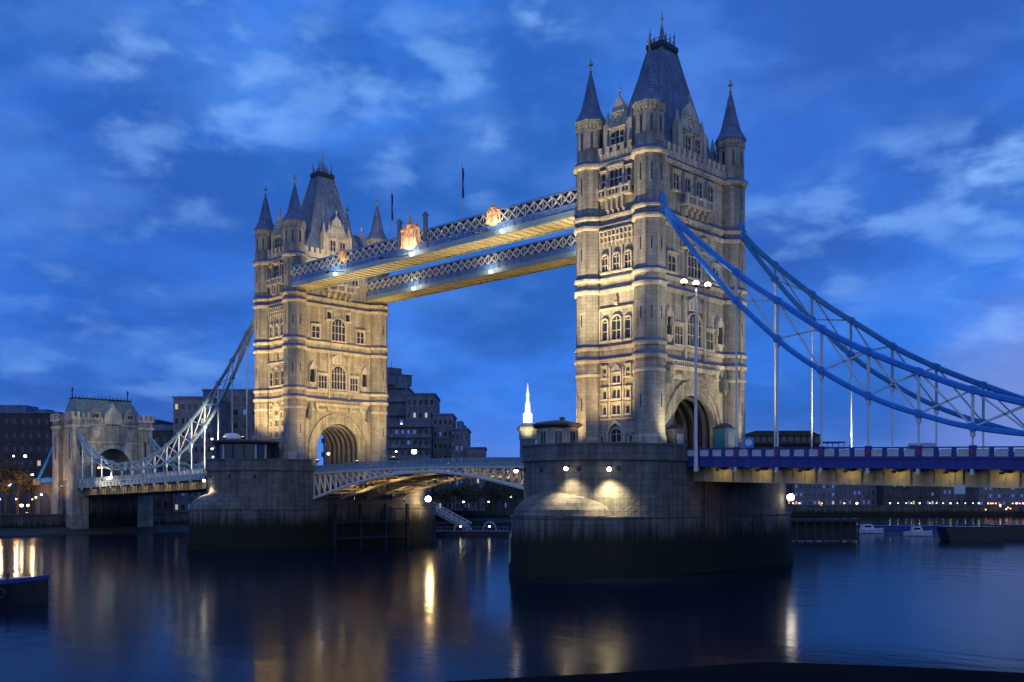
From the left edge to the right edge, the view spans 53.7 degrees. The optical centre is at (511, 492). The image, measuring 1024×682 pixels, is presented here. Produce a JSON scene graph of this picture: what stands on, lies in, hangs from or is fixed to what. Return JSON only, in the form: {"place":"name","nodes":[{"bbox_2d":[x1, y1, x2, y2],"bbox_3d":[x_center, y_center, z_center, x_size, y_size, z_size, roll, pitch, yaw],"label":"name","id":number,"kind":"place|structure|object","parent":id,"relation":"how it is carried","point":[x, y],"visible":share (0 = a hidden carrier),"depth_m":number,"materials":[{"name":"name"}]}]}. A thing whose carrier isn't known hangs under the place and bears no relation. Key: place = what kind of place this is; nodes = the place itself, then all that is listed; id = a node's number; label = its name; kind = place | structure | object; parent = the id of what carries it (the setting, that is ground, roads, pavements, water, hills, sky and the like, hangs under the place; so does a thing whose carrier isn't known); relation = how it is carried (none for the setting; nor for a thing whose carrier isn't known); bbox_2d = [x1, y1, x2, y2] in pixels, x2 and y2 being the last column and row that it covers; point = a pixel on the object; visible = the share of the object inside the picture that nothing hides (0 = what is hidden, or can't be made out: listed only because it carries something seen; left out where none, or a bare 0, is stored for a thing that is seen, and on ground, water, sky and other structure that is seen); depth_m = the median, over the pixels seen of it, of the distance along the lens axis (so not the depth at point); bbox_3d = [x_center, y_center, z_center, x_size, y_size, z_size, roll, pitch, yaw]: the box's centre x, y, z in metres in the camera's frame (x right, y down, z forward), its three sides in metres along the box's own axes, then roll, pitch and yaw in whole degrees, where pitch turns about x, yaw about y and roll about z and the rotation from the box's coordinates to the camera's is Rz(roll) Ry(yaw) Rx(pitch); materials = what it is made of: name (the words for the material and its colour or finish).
{"place":"outdoors","nodes":[
{"label":"outdoors","id":0,"kind":"place"},
{"bbox_2d":[0,405,63,478],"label":"waterfront building","id":1,"kind":"structure","parent":0,"point":[26,430],"depth_m":345.00,"materials":[{"name":"brick"}]},
{"bbox_2d":[0,511,172,513],"bbox_3d":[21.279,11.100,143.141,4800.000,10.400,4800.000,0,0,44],"label":"bank","id":2,"kind":"structure","parent":0,"point":[153,511],"depth_m":321.94,"materials":[{"name":"grey stone"}]},
{"bbox_2d":[0,459,22,513],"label":"broadleaf tree","id":3,"kind":"object","parent":2,"relation":"on","point":[11,489],"visible":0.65,"depth_m":279.99,"materials":[{"name":"brown plant"}]},
{"bbox_2d":[0,463,34,513],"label":"broadleaf tree","id":4,"kind":"object","parent":2,"relation":"on","point":[20,476],"visible":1,"depth_m":277.32,"materials":[{"name":"brown plant"}]},
{"bbox_2d":[0,477,51,513],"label":"approach viaduct","id":5,"kind":"object","parent":2,"relation":"on","point":[44,488],"visible":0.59,"depth_m":281.90,"materials":[{"name":"stone"}]},
{"bbox_2d":[16,473,43,513],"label":"broadleaf tree","id":6,"kind":"object","parent":2,"relation":"on","point":[30,499],"visible":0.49,"depth_m":281.94,"materials":[{"name":"brown plant"}]},
{"bbox_2d":[50,386,153,528],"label":"gatehouse tower","id":7,"kind":"structure","parent":2,"relation":"on","point":[117,431],"depth_m":265.54,"materials":[{"name":"stone"}]},
{"bbox_2d":[33,447,51,484],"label":"tie chain","id":8,"kind":"object","parent":7,"relation":"attached to","point":[37,481],"visible":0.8,"depth_m":275.44,"materials":[{"name":"blue paint"}]},
{"bbox_2d":[172,396,229,511],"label":"waterfront building","id":9,"kind":"structure","parent":2,"relation":"on","point":[185,408],"depth_m":300.00,"materials":[{"name":"grey concrete"}]},
{"bbox_2d":[387,423,432,499],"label":"waterfront building","id":10,"kind":"structure","parent":2,"relation":"on","point":[417,437],"depth_m":331.92,"materials":[{"name":"grey concrete"}]},
{"bbox_2d":[405,393,440,458],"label":"waterfront building","id":11,"kind":"structure","parent":2,"relation":"on","point":[421,407],"depth_m":346.00,"materials":[{"name":"grey concrete"}]},
{"bbox_2d":[430,487,453,509],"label":"broadleaf tree","id":12,"kind":"object","parent":2,"relation":"on","point":[441,494],"visible":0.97,"depth_m":323.46,"materials":[{"name":"green plant"}]},
{"bbox_2d":[432,413,456,509],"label":"waterfront building","id":13,"kind":"structure","parent":2,"relation":"on","point":[443,423],"depth_m":343.00,"materials":[{"name":"grey concrete"}]},
{"bbox_2d":[443,485,465,510],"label":"broadleaf tree","id":14,"kind":"object","parent":2,"relation":"on","point":[453,490],"visible":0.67,"depth_m":329.46,"materials":[{"name":"green plant"}]},
{"bbox_2d":[450,421,470,510],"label":"waterfront building","id":15,"kind":"structure","parent":2,"relation":"on","point":[460,437],"depth_m":340.00,"materials":[{"name":"grey concrete"}]},
{"bbox_2d":[455,481,478,510],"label":"broadleaf tree","id":16,"kind":"object","parent":2,"relation":"on","point":[464,488],"visible":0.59,"depth_m":334.81,"materials":[{"name":"green plant"}]},
{"bbox_2d":[465,447,486,510],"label":"waterfront building","id":17,"kind":"structure","parent":2,"relation":"on","point":[475,452],"depth_m":338.00,"materials":[{"name":"grey concrete"}]},
{"bbox_2d":[432,477,523,509],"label":"waterfront building","id":18,"kind":"structure","parent":2,"relation":"on","point":[498,505],"depth_m":345.00,"materials":[{"name":"brick"}]},
{"bbox_2d":[466,486,491,510],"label":"broadleaf tree","id":19,"kind":"object","parent":2,"relation":"on","point":[478,494],"visible":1,"depth_m":324.08,"materials":[{"name":"green plant"}]},
{"bbox_2d":[481,483,505,510],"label":"broadleaf tree","id":20,"kind":"object","parent":2,"relation":"on","point":[494,489],"visible":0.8,"depth_m":329.73,"materials":[{"name":"green plant"}]},
{"bbox_2d":[493,484,515,510],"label":"broadleaf tree","id":21,"kind":"object","parent":2,"relation":"on","point":[504,490],"visible":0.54,"depth_m":334.78,"materials":[{"name":"green plant"}]},
{"bbox_2d":[0,505,1023,527],"bbox_3d":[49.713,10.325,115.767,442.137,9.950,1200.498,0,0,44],"label":"quay wall","id":22,"kind":"structure","parent":2,"relation":"on","point":[31,520],"depth_m":443.62,"materials":[{"name":"stone"}]},
{"bbox_2d":[503,487,523,507],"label":"broadleaf tree","id":23,"kind":"object","parent":2,"relation":"on","point":[513,493],"visible":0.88,"depth_m":323.58,"materials":[{"name":"green plant"}]},
{"bbox_2d":[745,431,849,449],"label":"terraced block","id":24,"kind":"structure","parent":2,"relation":"on","point":[763,439],"depth_m":470.00,"materials":[{"name":"brick"}]},
{"bbox_2d":[792,483,835,504],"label":"waterfront building","id":25,"kind":"structure","parent":2,"relation":"on","point":[811,494],"depth_m":458.00,"materials":[{"name":"grey concrete"}]},
{"bbox_2d":[835,484,876,504],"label":"waterfront building","id":26,"kind":"structure","parent":2,"relation":"on","point":[859,494],"depth_m":464.00,"materials":[{"name":"grey concrete"}]},
{"bbox_2d":[940,487,966,504],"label":"waterfront building","id":27,"kind":"structure","parent":2,"relation":"on","point":[947,495],"depth_m":462.00,"materials":[{"name":"grey concrete"}]},
{"bbox_2d":[96,419,172,477],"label":"waterfront building","id":28,"kind":"structure","parent":0,"point":[106,472],"depth_m":352.00,"materials":[{"name":"brick"}]},
{"bbox_2d":[152,425,172,510],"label":"waterfront building","id":29,"kind":"structure","parent":0,"point":[162,435],"depth_m":335.00,"materials":[{"name":"brick"}]},
{"bbox_2d":[202,389,254,438],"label":"waterfront building","id":30,"kind":"structure","parent":0,"point":[239,411],"depth_m":318.00,"materials":[{"name":"grey concrete"}]},
{"bbox_2d":[0,517,511,535],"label":"foreshore","id":31,"kind":"structure","parent":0,"point":[67,530],"depth_m":262.16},
{"bbox_2d":[321,383,413,464],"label":"waterfront building","id":32,"kind":"structure","parent":0,"point":[396,406],"depth_m":352.00,"materials":[{"name":"grey concrete"}]},
{"bbox_2d":[387,360,412,386],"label":"rooftop plant","id":33,"kind":"object","parent":32,"relation":"on","point":[395,376],"visible":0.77,"depth_m":352.85,"materials":[{"name":"grey concrete"}]},
{"bbox_2d":[434,502,471,529],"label":"gangway","id":34,"kind":"object","parent":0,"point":[442,514],"visible":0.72,"depth_m":249.53,"materials":[{"name":"white paint"}]},
{"bbox_2d":[0,516,1023,681],"bbox_3d":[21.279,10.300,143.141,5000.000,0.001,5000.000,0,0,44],"label":"water","id":35,"kind":"structure","parent":0,"point":[147,607],"depth_m":87.07,"materials":[{"name":"blue liquid"}]},
{"bbox_2d":[0,572,48,604],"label":"moored barge","id":36,"kind":"object","parent":35,"relation":"on","point":[23,590],"visible":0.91,"depth_m":93.23,"materials":[{"name":"metal"}]},
{"bbox_2d":[187,458,436,550],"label":"bridge pier","id":37,"kind":"structure","parent":35,"relation":"in","point":[256,504],"depth_m":182.61,"materials":[{"name":"stone"}]},
{"bbox_2d":[77,468,205,495],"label":"side span","id":38,"kind":"object","parent":37,"relation":"attached to","point":[178,478],"visible":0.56,"depth_m":236.07,"materials":[{"name":"metal"}]},
{"bbox_2d":[211,433,278,458],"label":"control room","id":39,"kind":"object","parent":37,"relation":"on","point":[233,445],"visible":0.84,"depth_m":184.19,"materials":[{"name":"grey paint"}]},
{"bbox_2d":[252,150,389,466],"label":"bridge tower","id":40,"kind":"structure","parent":37,"relation":"on","point":[321,357],"depth_m":195.26,"materials":[{"name":"stone"}]},
{"bbox_2d":[76,314,254,477],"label":"suspension chain","id":41,"kind":"object","parent":40,"relation":"hanging from","point":[247,336],"visible":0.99,"depth_m":217.63,"materials":[{"name":"blue paint"}]},
{"bbox_2d":[147,433,325,473],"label":"suspension chain","id":42,"kind":"object","parent":40,"relation":"hanging from","point":[172,465],"visible":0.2,"depth_m":262.41,"materials":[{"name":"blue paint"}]},
{"bbox_2d":[310,323,321,339],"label":"window","id":43,"kind":"structure","parent":40,"relation":"in","point":[315,328],"depth_m":192.99,"materials":[{"name":"beige glass"}]},
{"bbox_2d":[317,372,328,389],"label":"window","id":44,"kind":"structure","parent":40,"relation":"in","point":[322,378],"depth_m":194.15,"materials":[{"name":"beige glass"}]},
{"bbox_2d":[330,318,346,342],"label":"window","id":45,"kind":"structure","parent":40,"relation":"in","point":[337,326],"depth_m":196.80,"materials":[{"name":"beige glass"}]},
{"bbox_2d":[330,366,347,390],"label":"window","id":46,"kind":"structure","parent":40,"relation":"in","point":[338,375],"depth_m":196.99,"materials":[{"name":"beige glass"}]},
{"bbox_2d":[350,376,359,392],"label":"window","id":47,"kind":"structure","parent":40,"relation":"in","point":[354,380],"depth_m":199.65,"materials":[{"name":"beige glass"}]},
{"bbox_2d":[355,329,365,344],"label":"window","id":48,"kind":"structure","parent":40,"relation":"in","point":[360,334],"depth_m":200.58,"materials":[{"name":"beige glass"}]},
{"bbox_2d":[313,459,502,499],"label":"bascule leaf","id":49,"kind":"object","parent":37,"relation":"attached to","point":[403,474],"visible":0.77,"depth_m":181.86,"materials":[{"name":"metal"}]},
{"bbox_2d":[333,504,410,547],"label":"pier fender","id":50,"kind":"object","parent":35,"relation":"in","point":[361,537],"visible":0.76,"depth_m":193.65,"materials":[{"name":"metal"}]},
{"bbox_2d":[436,521,507,535],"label":"floating pontoon","id":51,"kind":"object","parent":35,"relation":"on","point":[470,532],"visible":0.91,"depth_m":243.50,"materials":[{"name":"blue paint"}]},
{"bbox_2d":[509,442,792,578],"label":"bridge pier","id":52,"kind":"structure","parent":35,"relation":"in","point":[643,509],"depth_m":124.56,"materials":[{"name":"stone"}]},
{"bbox_2d":[421,457,523,489],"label":"bascule leaf","id":53,"kind":"object","parent":52,"relation":"attached to","point":[486,470],"visible":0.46,"depth_m":155.89,"materials":[{"name":"metal"}]},
{"bbox_2d":[533,417,581,443],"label":"control cabin","id":54,"kind":"object","parent":52,"relation":"on","point":[561,430],"visible":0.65,"depth_m":131.03,"materials":[{"name":"stone"}]},
{"bbox_2d":[573,12,747,453],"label":"bridge tower","id":55,"kind":"structure","parent":52,"relation":"on","point":[637,262],"depth_m":137.54,"materials":[{"name":"stone"}]},
{"bbox_2d":[290,187,576,290],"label":"walkway","id":56,"kind":"structure","parent":55,"relation":"attached to","point":[544,215],"depth_m":158.72,"materials":[{"name":"blue paint"}]},
{"bbox_2d":[396,219,402,248],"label":"walkway post","id":57,"kind":"object","parent":56,"relation":"on","point":[399,222],"visible":1,"depth_m":165.61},
{"bbox_2d":[401,215,420,249],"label":"coat of arms","id":58,"kind":"object","parent":56,"relation":"attached to","point":[410,235],"visible":1,"depth_m":163.31},
{"bbox_2d":[422,212,428,241],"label":"walkway post","id":59,"kind":"object","parent":56,"relation":"on","point":[425,215],"visible":1,"depth_m":161.08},
{"bbox_2d":[461,163,463,218],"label":"flagpole","id":60,"kind":"object","parent":56,"relation":"on","point":[462,187],"visible":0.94,"depth_m":158.04,"materials":[{"name":"grey metal"}]},
{"bbox_2d":[486,201,500,225],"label":"coat of arms","id":61,"kind":"object","parent":56,"relation":"attached to","point":[493,215],"visible":1,"depth_m":150.11},
{"bbox_2d":[366,232,575,303],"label":"walkway","id":62,"kind":"structure","parent":55,"relation":"attached to","point":[556,252],"depth_m":180.15,"materials":[{"name":"blue paint"}]},
{"bbox_2d":[599,254,608,275],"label":"window","id":63,"kind":"structure","parent":55,"relation":"in","point":[605,257],"depth_m":137.05,"materials":[{"name":"beige glass"}]},
{"bbox_2d":[600,318,609,343],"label":"window","id":64,"kind":"structure","parent":55,"relation":"in","point":[605,324],"depth_m":137.19,"materials":[{"name":"beige glass"}]},
{"bbox_2d":[609,401,621,415],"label":"window","id":65,"kind":"structure","parent":55,"relation":"in","point":[616,407],"depth_m":135.66,"materials":[{"name":"beige glass"}]},
{"bbox_2d":[609,385,621,400],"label":"window","id":66,"kind":"structure","parent":55,"relation":"in","point":[616,391],"depth_m":135.66,"materials":[{"name":"beige glass"}]},
{"bbox_2d":[609,371,621,384],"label":"window","id":67,"kind":"structure","parent":55,"relation":"in","point":[616,377],"depth_m":135.66,"materials":[{"name":"beige glass"}]},
{"bbox_2d":[609,314,622,341],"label":"window","id":68,"kind":"structure","parent":55,"relation":"in","point":[616,320],"depth_m":135.66,"materials":[{"name":"beige glass"}]},
{"bbox_2d":[611,252,620,272],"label":"window","id":69,"kind":"structure","parent":55,"relation":"in","point":[616,256],"depth_m":135.75,"materials":[{"name":"beige glass"}]},
{"bbox_2d":[610,427,622,441],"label":"window","id":70,"kind":"structure","parent":55,"relation":"in","point":[616,434],"depth_m":135.75,"materials":[{"name":"beige glass"}]},
{"bbox_2d":[608,164,624,191],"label":"window","id":71,"kind":"structure","parent":55,"relation":"in","point":[615,172],"depth_m":135.89,"materials":[{"name":"beige glass"}]},
{"bbox_2d":[608,123,626,148],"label":"window","id":72,"kind":"structure","parent":55,"relation":"in","point":[617,133],"depth_m":135.92,"materials":[{"name":"beige glass"}]},
{"bbox_2d":[622,315,631,340],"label":"window","id":73,"kind":"structure","parent":55,"relation":"in","point":[628,318],"depth_m":134.44,"materials":[{"name":"beige glass"}]},
{"bbox_2d":[622,249,633,270],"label":"window","id":74,"kind":"structure","parent":55,"relation":"in","point":[628,254],"depth_m":134.34,"materials":[{"name":"beige glass"}]},
{"bbox_2d":[624,163,633,186],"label":"window","id":75,"kind":"structure","parent":55,"relation":"in","point":[628,167],"depth_m":134.27,"materials":[{"name":"beige glass"}]},
{"bbox_2d":[666,250,678,274],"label":"window","id":76,"kind":"structure","parent":55,"relation":"in","point":[671,256],"depth_m":135.56,"materials":[{"name":"beige glass"}]},
{"bbox_2d":[671,168,681,193],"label":"window","id":77,"kind":"structure","parent":55,"relation":"in","point":[675,173],"depth_m":136.29,"materials":[{"name":"beige glass"}]},
{"bbox_2d":[673,321,685,346],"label":"window","id":78,"kind":"structure","parent":55,"relation":"in","point":[678,328],"depth_m":136.75,"materials":[{"name":"beige glass"}]},
{"bbox_2d":[682,173,693,195],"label":"window","id":79,"kind":"structure","parent":55,"relation":"in","point":[687,178],"depth_m":138.16,"materials":[{"name":"beige glass"}]},
{"bbox_2d":[683,131,693,155],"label":"window","id":80,"kind":"structure","parent":55,"relation":"in","point":[687,136],"depth_m":138.70,"materials":[{"name":"beige glass"}]},
{"bbox_2d":[685,246,702,281],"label":"window","id":81,"kind":"structure","parent":55,"relation":"in","point":[693,267],"depth_m":139.31,"materials":[{"name":"beige glass"}]},
{"bbox_2d":[687,313,703,349],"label":"window","id":82,"kind":"structure","parent":55,"relation":"in","point":[691,317],"depth_m":139.48,"materials":[{"name":"beige glass"}]},
{"bbox_2d":[692,135,702,160],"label":"window","id":83,"kind":"structure","parent":55,"relation":"in","point":[696,139],"depth_m":140.34,"materials":[{"name":"beige glass"}]},
{"bbox_2d":[694,177,704,200],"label":"window","id":84,"kind":"structure","parent":55,"relation":"in","point":[698,182],"depth_m":140.23,"materials":[{"name":"beige glass"}]},
{"bbox_2d":[705,182,715,204],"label":"window","id":85,"kind":"structure","parent":55,"relation":"in","point":[710,187],"depth_m":142.20,"materials":[{"name":"beige glass"}]},
{"bbox_2d":[706,328,715,352],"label":"window","id":86,"kind":"structure","parent":55,"relation":"in","point":[709,332],"depth_m":142.20,"materials":[{"name":"beige glass"}]},
{"bbox_2d":[660,191,1023,446],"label":"suspension chain","id":87,"kind":"object","parent":55,"relation":"hanging from","point":[678,226],"visible":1,"depth_m":115.28,"materials":[{"name":"blue paint"}]},
{"bbox_2d":[737,220,1023,449],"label":"suspension chain","id":88,"kind":"object","parent":55,"relation":"hanging from","point":[754,249],"visible":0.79,"depth_m":132.96,"materials":[{"name":"blue paint"}]},
{"bbox_2d":[665,425,686,443],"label":"steel kiosk","id":89,"kind":"object","parent":52,"relation":"on","point":[675,434],"visible":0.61,"depth_m":132.81,"materials":[{"name":"metal"}]},
{"bbox_2d":[713,423,734,449],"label":"steel kiosk","id":90,"kind":"object","parent":52,"relation":"on","point":[724,435],"visible":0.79,"depth_m":141.47,"materials":[{"name":"teal paint"}]},
{"bbox_2d":[686,445,1023,487],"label":"side span","id":91,"kind":"object","parent":52,"relation":"attached to","point":[916,466],"visible":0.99,"depth_m":112.92,"materials":[{"name":"metal"}]},
{"bbox_2d":[681,279,710,471],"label":"lamp mast","id":92,"kind":"object","parent":91,"relation":"on","point":[695,284],"visible":1,"depth_m":127.17,"materials":[{"name":"grey metal"}]},
{"bbox_2d":[743,437,753,447],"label":"blue road sign","id":93,"kind":"object","parent":91,"relation":"on","point":[748,442],"visible":0.92,"depth_m":123.94,"materials":[{"name":"metal"}]},
{"bbox_2d":[954,469,964,493],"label":"hanging gauge board","id":94,"kind":"object","parent":91,"relation":"hanging from","point":[959,489],"visible":1,"depth_m":105.21,"materials":[{"name":"white paint"}]},
{"bbox_2d":[791,518,859,541],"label":"timber jetty","id":95,"kind":"object","parent":35,"relation":"in","point":[823,529],"visible":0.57,"depth_m":215.84,"materials":[{"name":"wood"}]},
{"bbox_2d":[859,524,883,532],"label":"motor boat","id":96,"kind":"object","parent":35,"relation":"on","point":[867,528],"visible":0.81,"depth_m":257.68,"materials":[{"name":"white plastic"}]},
{"bbox_2d":[859,524,946,529],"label":"mooring pontoon","id":97,"kind":"object","parent":35,"relation":"on","point":[906,527],"visible":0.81,"depth_m":281.46,"materials":[{"name":"metal"}]},
{"bbox_2d":[903,526,931,535],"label":"motor boat","id":98,"kind":"object","parent":35,"relation":"on","point":[916,531],"visible":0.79,"depth_m":241.58,"materials":[{"name":"white plastic"}]},
{"bbox_2d":[936,524,1004,541],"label":"dumb barge","id":99,"kind":"object","parent":35,"relation":"on","point":[967,533],"visible":0.96,"depth_m":212.84,"materials":[{"name":"metal"}]},
{"bbox_2d":[984,522,1023,538],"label":"dumb barge","id":100,"kind":"object","parent":35,"relation":"on","point":[1013,531],"visible":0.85,"depth_m":225.56,"materials":[{"name":"metal"}]},
{"bbox_2d":[0,0,1023,464],"label":"sky","id":101,"kind":"structure","parent":0,"point":[141,141],"materials":[{"name":"blue"}]},
{"bbox_2d":[517,383,536,463],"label":"lit spire","id":102,"kind":"structure","parent":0,"point":[526,430],"depth_m":427.73,"materials":[{"name":"white concrete"}]},
{"bbox_2d":[444,662,1023,681],"bbox_3d":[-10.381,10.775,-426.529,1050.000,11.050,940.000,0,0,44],"label":"bank","id":103,"kind":"structure","parent":0,"point":[775,672],"depth_m":29.06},
{"bbox_2d":[877,485,939,504],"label":"waterfront building","id":104,"kind":"structure","parent":0,"point":[904,495],"depth_m":456.00,"materials":[{"name":"brick"}]},
{"bbox_2d":[967,487,1023,504],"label":"waterfront building","id":105,"kind":"structure","parent":0,"point":[998,496],"depth_m":450.00,"materials":[{"name":"grey concrete"}]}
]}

